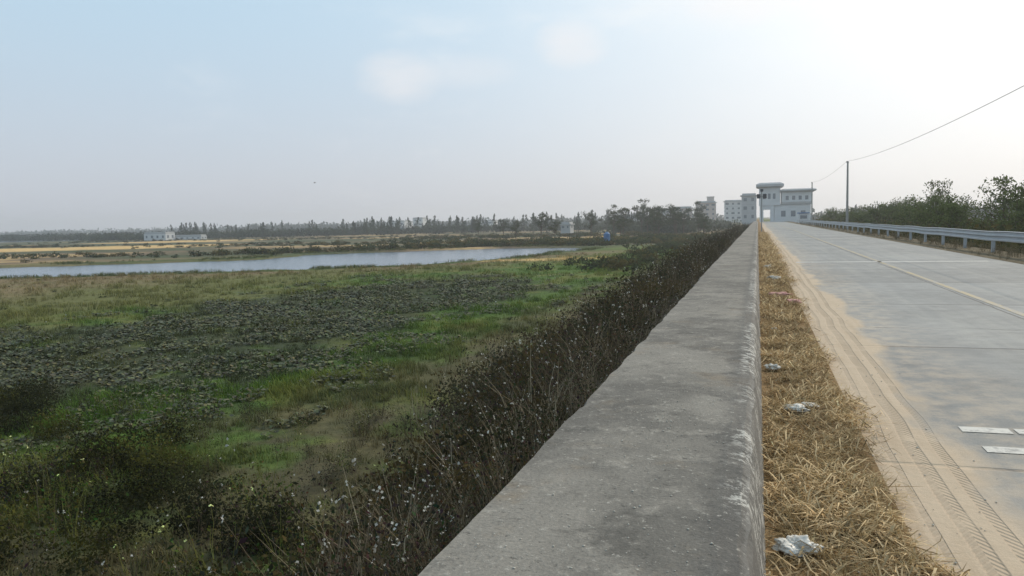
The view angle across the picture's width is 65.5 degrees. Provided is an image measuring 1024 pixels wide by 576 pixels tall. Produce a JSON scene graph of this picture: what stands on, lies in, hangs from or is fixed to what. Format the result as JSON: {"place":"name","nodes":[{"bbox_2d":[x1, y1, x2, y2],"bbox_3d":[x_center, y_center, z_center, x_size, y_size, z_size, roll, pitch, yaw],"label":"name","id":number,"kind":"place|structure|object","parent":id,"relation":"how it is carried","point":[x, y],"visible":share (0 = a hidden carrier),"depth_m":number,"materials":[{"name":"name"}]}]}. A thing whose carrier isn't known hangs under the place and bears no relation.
{"place":"outdoors","nodes":[
{"label":"outdoors","id":0,"kind":"place"},
{"bbox_2d":[0,239,74,241],"bbox_3d":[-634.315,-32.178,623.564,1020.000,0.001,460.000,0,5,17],"label":"river water","id":1,"kind":"structure","parent":0,"point":[30,241],"depth_m":488.69,"materials":[{"name":"grey liquid"}]},
{"bbox_2d":[6,301,559,525],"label":"field litter","id":2,"kind":"object","parent":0,"point":[226,445],"visible":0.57,"depth_m":16.46,"materials":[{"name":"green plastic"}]},
{"bbox_2d":[0,248,583,277],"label":"lake water","id":3,"kind":"structure","parent":0,"point":[305,262],"depth_m":109.29,"materials":[{"name":"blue liquid"}]},
{"bbox_2d":[0,217,1023,575],"bbox_3d":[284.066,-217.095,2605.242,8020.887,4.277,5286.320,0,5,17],"label":"ground","id":4,"kind":"structure","parent":0,"point":[308,429],"depth_m":27.62,"materials":[{"name":"green plant"}]},
{"bbox_2d":[144,232,174,240],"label":"farm shed","id":5,"kind":"structure","parent":4,"relation":"on","point":[149,236],"depth_m":362.37,"materials":[{"name":"white concrete"}]},
{"bbox_2d":[0,368,326,575],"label":"foreground shrubs","id":6,"kind":"object","parent":4,"relation":"on","point":[10,406],"visible":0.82,"depth_m":12.62,"materials":[{"name":"green plant"}]},
{"bbox_2d":[175,234,206,239],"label":"farm shed","id":7,"kind":"structure","parent":4,"relation":"on","point":[193,237],"depth_m":365.27,"materials":[{"name":"white concrete"}]},
{"bbox_2d":[0,383,489,575],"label":"foreground weeds","id":8,"kind":"object","parent":4,"relation":"on","point":[64,494],"visible":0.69,"depth_m":12.95,"materials":[{"name":"green plant"}]},
{"bbox_2d":[0,244,607,278],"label":"lakeside reeds","id":9,"kind":"object","parent":4,"relation":"on","point":[547,252],"visible":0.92,"depth_m":116.69,"materials":[{"name":"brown plant"}]},
{"bbox_2d":[0,273,612,513],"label":"water hyacinth","id":10,"kind":"object","parent":4,"relation":"on","point":[245,314],"visible":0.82,"depth_m":30.54,"materials":[{"name":"green plant"}]},
{"bbox_2d":[1,251,612,506],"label":"field shrubs","id":11,"kind":"object","parent":4,"relation":"on","point":[308,421],"visible":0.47,"depth_m":30.42,"materials":[{"name":"green plant"}]},
{"bbox_2d":[0,251,671,575],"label":"field grass","id":12,"kind":"structure","parent":4,"relation":"on","point":[381,389],"depth_m":27.22,"materials":[{"name":"green plant"}]},
{"bbox_2d":[0,230,719,271],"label":"marsh bushes","id":13,"kind":"object","parent":4,"relation":"on","point":[665,241],"visible":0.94,"depth_m":151.09,"materials":[{"name":"green plant"}]},
{"bbox_2d":[0,217,746,241],"bbox_3d":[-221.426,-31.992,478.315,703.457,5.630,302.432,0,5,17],"label":"distant bush belt","id":14,"kind":"object","parent":4,"relation":"on","point":[689,227],"visible":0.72,"depth_m":387.37,"materials":[{"name":"green plant"}]},
{"bbox_2d":[392,222,409,227],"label":"walls","id":15,"kind":"structure","parent":4,"relation":"on","point":[405,224],"depth_m":605.62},
{"bbox_2d":[170,209,643,237],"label":"casuarina tree line","id":16,"kind":"object","parent":4,"relation":"on","point":[397,223],"visible":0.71,"depth_m":373.88,"materials":[{"name":"green plant"}]},
{"bbox_2d":[413,219,426,227],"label":"walls","id":17,"kind":"structure","parent":4,"relation":"on","point":[423,221],"depth_m":600.82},
{"bbox_2d":[166,221,748,575],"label":"dyke slope weeds","id":18,"kind":"object","parent":4,"relation":"on","point":[575,382],"visible":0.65,"depth_m":8.42,"materials":[{"name":"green plant"}]},
{"bbox_2d":[200,240,726,575],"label":"dry stalks","id":19,"kind":"object","parent":4,"relation":"on","point":[463,522],"visible":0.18,"depth_m":7.82,"materials":[{"name":"brown plant"}]},
{"bbox_2d":[472,219,481,235],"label":"broadleaf tree","id":20,"kind":"object","parent":4,"relation":"on","point":[477,228],"visible":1,"depth_m":253.25,"materials":[{"name":"green plant"}]},
{"bbox_2d":[230,224,745,575],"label":"dyke slope shrubs","id":21,"kind":"object","parent":4,"relation":"on","point":[406,465],"visible":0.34,"depth_m":11.18,"materials":[{"name":"green plant"}]},
{"bbox_2d":[495,219,509,234],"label":"broadleaf tree","id":22,"kind":"object","parent":4,"relation":"on","point":[501,225],"visible":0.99,"depth_m":245.63,"materials":[{"name":"green plant"}]},
{"bbox_2d":[0,200,1014,235],"bbox_3d":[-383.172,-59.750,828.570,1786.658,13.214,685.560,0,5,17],"label":"horizon trees","id":23,"kind":"object","parent":4,"relation":"on","point":[269,227],"visible":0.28,"depth_m":791.53,"materials":[{"name":"green plant"}]},
{"bbox_2d":[506,219,525,238],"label":"broadleaf tree","id":24,"kind":"object","parent":4,"relation":"on","point":[517,226],"visible":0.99,"depth_m":213.12,"materials":[{"name":"green plant"}]},
{"bbox_2d":[530,212,551,234],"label":"broadleaf tree","id":25,"kind":"object","parent":4,"relation":"on","point":[538,222],"visible":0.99,"depth_m":218.42,"materials":[{"name":"green plant"}]},
{"bbox_2d":[547,220,561,232],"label":"broadleaf tree","id":26,"kind":"object","parent":4,"relation":"on","point":[557,222],"visible":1,"depth_m":205.09,"materials":[{"name":"green plant"}]},
{"bbox_2d":[560,222,574,232],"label":"farm shed","id":27,"kind":"structure","parent":4,"relation":"on","point":[567,227],"depth_m":246.97,"materials":[{"name":"white concrete"}]},
{"bbox_2d":[581,211,601,236],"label":"broadleaf tree","id":28,"kind":"object","parent":4,"relation":"on","point":[593,222],"visible":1,"depth_m":224.35,"materials":[{"name":"green plant"}]},
{"bbox_2d":[418,221,765,575],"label":"concrete parapet wall","id":29,"kind":"structure","parent":4,"relation":"on","point":[729,491],"depth_m":3.36,"materials":[{"name":"grey concrete"}]},
{"bbox_2d":[447,256,753,573],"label":"wall top grit","id":30,"kind":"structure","parent":29,"relation":"on","point":[649,462],"depth_m":3.50,"materials":[{"name":"grey stone"}]},
{"bbox_2d":[604,232,609,240],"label":"blue water tank","id":31,"kind":"object","parent":4,"relation":"on","point":[607,235],"visible":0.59,"depth_m":148.61,"materials":[{"name":"paint"}]},
{"bbox_2d":[604,205,625,234],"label":"broadleaf tree","id":32,"kind":"object","parent":4,"relation":"on","point":[611,218],"visible":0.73,"depth_m":230.88,"materials":[{"name":"green plant"}]},
{"bbox_2d":[612,218,626,234],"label":"broadleaf tree","id":33,"kind":"object","parent":4,"relation":"on","point":[620,227],"visible":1,"depth_m":199.82,"materials":[{"name":"green plant"}]},
{"bbox_2d":[611,207,638,233],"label":"broadleaf tree","id":34,"kind":"object","parent":4,"relation":"on","point":[625,214],"visible":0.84,"depth_m":221.32,"materials":[{"name":"green plant"}]},
{"bbox_2d":[631,198,649,232],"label":"broadleaf tree","id":35,"kind":"object","parent":4,"relation":"on","point":[637,211],"visible":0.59,"depth_m":242.44,"materials":[{"name":"green plant"}]},
{"bbox_2d":[638,205,659,232],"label":"broadleaf tree","id":36,"kind":"object","parent":4,"relation":"on","point":[645,215],"visible":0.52,"depth_m":233.85,"materials":[{"name":"green plant"}]},
{"bbox_2d":[644,210,665,232],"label":"broadleaf tree","id":37,"kind":"object","parent":4,"relation":"on","point":[653,215],"visible":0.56,"depth_m":209.22,"materials":[{"name":"green plant"}]},
{"bbox_2d":[647,206,666,232],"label":"broadleaf tree","id":38,"kind":"object","parent":4,"relation":"on","point":[657,208],"visible":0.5,"depth_m":221.26,"materials":[{"name":"green plant"}]},
{"bbox_2d":[651,205,669,232],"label":"broadleaf tree","id":39,"kind":"object","parent":4,"relation":"on","point":[663,219],"visible":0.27,"depth_m":246.37,"materials":[{"name":"green plant"}]},
{"bbox_2d":[664,207,683,232],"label":"broadleaf tree","id":40,"kind":"object","parent":4,"relation":"on","point":[674,219],"visible":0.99,"depth_m":210.65,"materials":[{"name":"green plant"}]},
{"bbox_2d":[665,204,690,232],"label":"broadleaf tree","id":41,"kind":"object","parent":4,"relation":"on","point":[671,206],"visible":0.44,"depth_m":234.84,"materials":[{"name":"green plant"}]},
{"bbox_2d":[675,210,689,231],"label":"broadleaf tree","id":42,"kind":"object","parent":4,"relation":"on","point":[685,220],"visible":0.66,"depth_m":224.25,"materials":[{"name":"green plant"}]},
{"bbox_2d":[674,208,691,219],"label":"walls","id":43,"kind":"structure","parent":4,"relation":"on","point":[690,213],"depth_m":356.78,"materials":[{"name":"brick"}]},
{"bbox_2d":[686,201,708,231],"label":"broadleaf tree","id":44,"kind":"object","parent":4,"relation":"on","point":[698,209],"visible":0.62,"depth_m":238.78,"materials":[{"name":"green plant"}]},
{"bbox_2d":[693,213,708,228],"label":"broadleaf tree","id":45,"kind":"object","parent":4,"relation":"on","point":[698,215],"visible":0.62,"depth_m":218.61,"materials":[{"name":"green plant"}]},
{"bbox_2d":[696,219,712,233],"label":"broadleaf tree","id":46,"kind":"object","parent":4,"relation":"on","point":[703,223],"visible":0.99,"depth_m":184.17,"materials":[{"name":"green plant"}]},
{"bbox_2d":[697,216,711,230],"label":"broadleaf tree","id":47,"kind":"object","parent":4,"relation":"on","point":[705,224],"visible":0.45,"depth_m":198.86,"materials":[{"name":"green plant"}]},
{"bbox_2d":[694,196,716,220],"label":"apartment block","id":48,"kind":"structure","parent":4,"relation":"on","point":[710,209],"depth_m":376.83,"materials":[{"name":"brick"}]},
{"bbox_2d":[701,204,714,218],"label":"windows","id":49,"kind":"structure","parent":48,"relation":"in","point":[701,204],"depth_m":376.66,"materials":[{"name":"grey glass"}]},
{"bbox_2d":[723,200,741,221],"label":"apartment block","id":50,"kind":"structure","parent":4,"relation":"on","point":[732,209],"depth_m":402.13,"materials":[{"name":"white concrete"}]},
{"bbox_2d":[726,203,740,218],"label":"windows","id":51,"kind":"structure","parent":50,"relation":"in","point":[726,203],"depth_m":402.23,"materials":[{"name":"grey glass"}]},
{"bbox_2d":[740,193,756,223],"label":"apartment block","id":52,"kind":"structure","parent":4,"relation":"on","point":[748,204],"depth_m":280.53,"materials":[{"name":"white concrete"}]},
{"bbox_2d":[743,198,756,217],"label":"windows","id":53,"kind":"structure","parent":52,"relation":"in","point":[745,199],"depth_m":280.60,"materials":[{"name":"grey glass"}]},
{"bbox_2d":[757,189,766,230],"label":"roadside post","id":54,"kind":"object","parent":4,"relation":"on","point":[759,196],"visible":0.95,"depth_m":75.86,"materials":[{"name":"metal"}]},
{"bbox_2d":[756,182,816,221],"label":"sluice gatehouse","id":55,"kind":"object","parent":4,"relation":"on","point":[794,201],"visible":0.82,"depth_m":222.06,"materials":[{"name":"white paint"}]},
{"bbox_2d":[763,193,807,216],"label":"windows","id":56,"kind":"structure","parent":55,"relation":"in","point":[783,213],"depth_m":221.92,"materials":[{"name":"grey glass"}]},
{"bbox_2d":[797,212,809,222],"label":"gate booth","id":57,"kind":"object","parent":4,"relation":"on","point":[803,215],"visible":0.95,"depth_m":169.56,"materials":[{"name":"white paint"}]},
{"bbox_2d":[801,402,820,406],"bbox_3d":[2.187,0.852,5.865,0.126,0.022,0.161,-4,5,-31],"label":"plastic bag","id":58,"kind":"object","parent":4,"relation":"on","point":[803,403],"visible":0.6,"depth_m":5.84,"materials":[{"name":"white plastic"}]},
{"bbox_2d":[811,182,812,224],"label":"utility pole","id":59,"kind":"object","parent":4,"relation":"on","point":[812,203],"visible":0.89,"depth_m":137.09,"materials":[{"name":"concrete"}]},
{"bbox_2d":[819,210,835,220],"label":"roadside tree","id":60,"kind":"object","parent":4,"relation":"on","point":[827,216],"visible":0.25,"depth_m":166.38,"materials":[{"name":"green plant"}]},
{"bbox_2d":[821,207,843,221],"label":"roadside tree","id":61,"kind":"object","parent":4,"relation":"on","point":[831,213],"visible":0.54,"depth_m":145.87,"materials":[{"name":"green plant"}]},
{"bbox_2d":[837,208,851,221],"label":"roadside tree","id":62,"kind":"object","parent":4,"relation":"on","point":[842,213],"visible":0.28,"depth_m":130.34,"materials":[{"name":"green plant"}]},
{"bbox_2d":[846,161,848,228],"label":"utility pole","id":63,"kind":"object","parent":4,"relation":"on","point":[847,189],"visible":0.89,"depth_m":82.81,"materials":[{"name":"concrete"}]},
{"bbox_2d":[850,86,1022,160],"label":"power line","id":64,"kind":"object","parent":63,"relation":"attached to","point":[956,119],"visible":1,"depth_m":35.15,"materials":[{"name":"metal"}]},
{"bbox_2d":[845,211,859,220],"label":"roadside tree","id":65,"kind":"object","parent":4,"relation":"on","point":[851,217],"visible":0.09,"depth_m":118.18,"materials":[{"name":"green plant"}]},
{"bbox_2d":[841,209,866,226],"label":"roadside tree","id":66,"kind":"object","parent":4,"relation":"on","point":[856,214],"visible":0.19,"depth_m":110.80,"materials":[{"name":"green plant"}]},
{"bbox_2d":[848,206,862,216],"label":"roadside tree","id":67,"kind":"object","parent":4,"relation":"on","point":[855,209],"visible":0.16,"depth_m":144.23,"materials":[{"name":"green plant"}]},
{"bbox_2d":[758,231,976,575],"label":"dry straw","id":68,"kind":"object","parent":4,"relation":"on","point":[832,510],"visible":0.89,"depth_m":4.28,"materials":[{"name":"beige plant"}]},
{"bbox_2d":[764,363,780,369],"bbox_3d":[2.401,0.714,7.321,0.142,0.049,0.162,-3,5,-21],"label":"plastic bag","id":69,"kind":"object","parent":68,"relation":"on","point":[775,366],"visible":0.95,"depth_m":7.27,"materials":[{"name":"white plastic"}]},
{"bbox_2d":[768,292,791,295],"bbox_3d":[4.747,0.097,14.100,0.478,0.062,0.378,-3,5,-17],"label":"plastic bag","id":70,"kind":"object","parent":68,"relation":"on","point":[783,293],"visible":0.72,"depth_m":14.01,"materials":[{"name":"white plastic"}]},
{"bbox_2d":[786,299,801,302],"bbox_3d":[4.552,0.205,12.902,0.263,0.053,0.375,-1,5,8],"label":"plastic bag","id":71,"kind":"object","parent":68,"relation":"on","point":[795,300],"visible":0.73,"depth_m":12.83,"materials":[{"name":"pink plastic"}]},
{"bbox_2d":[783,403,809,411],"bbox_3d":[2.033,0.858,5.753,0.198,0.036,0.184,-1,5,0],"label":"plastic bag","id":72,"kind":"object","parent":68,"relation":"on","point":[797,407],"visible":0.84,"depth_m":5.71,"materials":[{"name":"white plastic"}]},
{"bbox_2d":[771,535,823,557],"bbox_3d":[1.191,1.062,3.322,0.202,0.066,0.146,-2,5,-11],"label":"plastic bag","id":73,"kind":"object","parent":68,"relation":"on","point":[782,544],"visible":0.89,"depth_m":3.29,"materials":[{"name":"white plastic"}]},
{"bbox_2d":[853,207,885,222],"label":"roadside tree","id":74,"kind":"object","parent":4,"relation":"on","point":[867,216],"visible":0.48,"depth_m":104.35,"materials":[{"name":"green plant"}]},
{"bbox_2d":[859,203,901,223],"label":"roadside tree","id":75,"kind":"object","parent":4,"relation":"on","point":[889,211],"visible":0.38,"depth_m":97.34,"materials":[{"name":"green plant"}]},
{"bbox_2d":[863,201,900,228],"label":"roadside tree","id":76,"kind":"object","parent":4,"relation":"on","point":[875,212],"visible":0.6,"depth_m":92.58,"materials":[{"name":"green plant"}]},
{"bbox_2d":[886,197,904,211],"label":"roadside tree","id":77,"kind":"object","parent":4,"relation":"on","point":[890,205],"visible":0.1,"depth_m":124.65,"materials":[{"name":"green plant"}]},
{"bbox_2d":[883,200,909,218],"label":"roadside tree","id":78,"kind":"object","parent":4,"relation":"on","point":[893,203],"visible":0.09,"depth_m":109.41,"materials":[{"name":"green plant"}]},
{"bbox_2d":[887,207,920,224],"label":"roadside tree","id":79,"kind":"object","parent":4,"relation":"on","point":[894,216],"visible":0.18,"depth_m":85.78,"materials":[{"name":"green plant"}]},
{"bbox_2d":[886,206,923,225],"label":"roadside tree","id":80,"kind":"object","parent":4,"relation":"on","point":[910,216],"visible":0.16,"depth_m":80.04,"materials":[{"name":"green plant"}]},
{"bbox_2d":[797,222,1023,259],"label":"roadside weeds","id":81,"kind":"object","parent":4,"relation":"on","point":[899,237],"visible":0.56,"depth_m":34.71,"materials":[{"name":"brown plant"}]},
{"bbox_2d":[799,219,1023,251],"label":"guardrail","id":82,"kind":"object","parent":4,"relation":"on","point":[1001,236],"visible":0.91,"depth_m":35.35,"materials":[{"name":"metal"}]},
{"bbox_2d":[893,200,930,225],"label":"roadside tree","id":83,"kind":"object","parent":4,"relation":"on","point":[918,204],"visible":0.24,"depth_m":73.22,"materials":[{"name":"green plant"}]},
{"bbox_2d":[802,215,1023,252],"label":"bushes","id":84,"kind":"object","parent":4,"relation":"on","point":[1002,227],"visible":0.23,"depth_m":49.02,"materials":[{"name":"green plant"}]},
{"bbox_2d":[892,196,934,217],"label":"roadside tree","id":85,"kind":"object","parent":4,"relation":"on","point":[907,201],"visible":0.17,"depth_m":102.87,"materials":[{"name":"green plant"}]},
{"bbox_2d":[902,178,952,213],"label":"roadside tree","id":86,"kind":"object","parent":4,"relation":"on","point":[939,191],"visible":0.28,"depth_m":84.26,"materials":[{"name":"green plant"}]},
{"bbox_2d":[901,196,962,226],"bbox_3d":[33.704,-5.117,63.981,4.825,4.524,4.342,0,5,19],"label":"roadside tree","id":87,"kind":"object","parent":4,"relation":"on","point":[939,212],"visible":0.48,"depth_m":63.69,"materials":[{"name":"green plant"}]},
{"bbox_2d":[905,192,958,226],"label":"roadside tree","id":88,"kind":"object","parent":4,"relation":"on","point":[934,196],"visible":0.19,"depth_m":67.53,"materials":[{"name":"green plant"}]},
{"bbox_2d":[912,197,963,219],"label":"roadside tree","id":89,"kind":"object","parent":4,"relation":"on","point":[930,203],"visible":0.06,"depth_m":82.04,"materials":[{"name":"green plant"}]},
{"bbox_2d":[918,193,976,227],"bbox_3d":[31.727,-4.600,58.158,3.667,4.534,4.434,1,5,24],"label":"roadside tree","id":90,"kind":"object","parent":4,"relation":"on","point":[955,203],"visible":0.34,"depth_m":57.67,"materials":[{"name":"green plant"}]},
{"bbox_2d":[928,201,990,235],"bbox_3d":[30.270,-3.890,53.598,3.734,3.921,3.620,3,7,45],"label":"roadside tree","id":91,"kind":"object","parent":4,"relation":"on","point":[956,216],"visible":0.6,"depth_m":53.29,"materials":[{"name":"green plant"}]},
{"bbox_2d":[957,199,990,221],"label":"roadside tree","id":92,"kind":"object","parent":4,"relation":"on","point":[973,208],"visible":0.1,"depth_m":88.29,"materials":[{"name":"green plant"}]},
{"bbox_2d":[963,174,1023,223],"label":"roadside tree","id":93,"kind":"object","parent":4,"relation":"on","point":[1001,204],"visible":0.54,"depth_m":64.77,"materials":[{"name":"green plant"}]},
{"bbox_2d":[968,185,1023,230],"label":"roadside tree","id":94,"kind":"object","parent":4,"relation":"on","point":[1017,206],"visible":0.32,"depth_m":48.58,"materials":[{"name":"green plant"}]},
{"bbox_2d":[975,191,1021,228],"bbox_3d":[34.979,-4.463,55.269,4.979,4.596,3.942,1,5,27],"label":"roadside tree","id":95,"kind":"object","parent":4,"relation":"on","point":[999,211],"visible":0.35,"depth_m":55.70,"materials":[{"name":"green plant"}]},
{"bbox_2d":[979,175,1023,202],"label":"roadside tree","id":96,"kind":"object","parent":4,"relation":"on","point":[1015,186],"visible":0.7,"depth_m":52.16,"materials":[{"name":"green plant"}]},
{"bbox_2d":[999,208,1023,231],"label":"roadside tree","id":97,"kind":"object","parent":4,"relation":"on","point":[1015,215],"visible":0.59,"depth_m":43.89,"materials":[{"name":"green plant"}]},
{"bbox_2d":[0,0,1023,232],"label":"sky","id":98,"kind":"structure","parent":0,"point":[117,114],"materials":[{"name":"blue"}]},
{"bbox_2d":[760,221,1023,575],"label":"road","id":99,"kind":"structure","parent":0,"point":[945,362],"depth_m":7.44,"materials":[{"name":"concrete"}]},
{"bbox_2d":[772,227,982,262],"bbox_3d":[24.060,-4.435,64.993,5.350,0.001,86.050,0,5,17],"label":"road cross line","id":100,"kind":"object","parent":99,"relation":"on","point":[893,261],"visible":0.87,"depth_m":24.20,"materials":[{"name":"white paint"}]},
{"bbox_2d":[788,271,997,572],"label":"verge pebbles","id":101,"kind":"object","parent":99,"relation":"on","point":[894,453],"visible":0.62,"depth_m":4.63,"materials":[{"name":"grey stone"}]},
{"bbox_2d":[775,223,1023,315],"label":"road center line","id":102,"kind":"object","parent":99,"relation":"on","point":[989,302],"visible":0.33,"depth_m":15.66,"materials":[{"name":"white paint"}]},
{"bbox_2d":[958,426,1023,453],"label":"road white marking","id":103,"kind":"object","parent":99,"relation":"on","point":[995,449],"visible":1,"depth_m":5.23,"materials":[{"name":"paint"}]}
]}

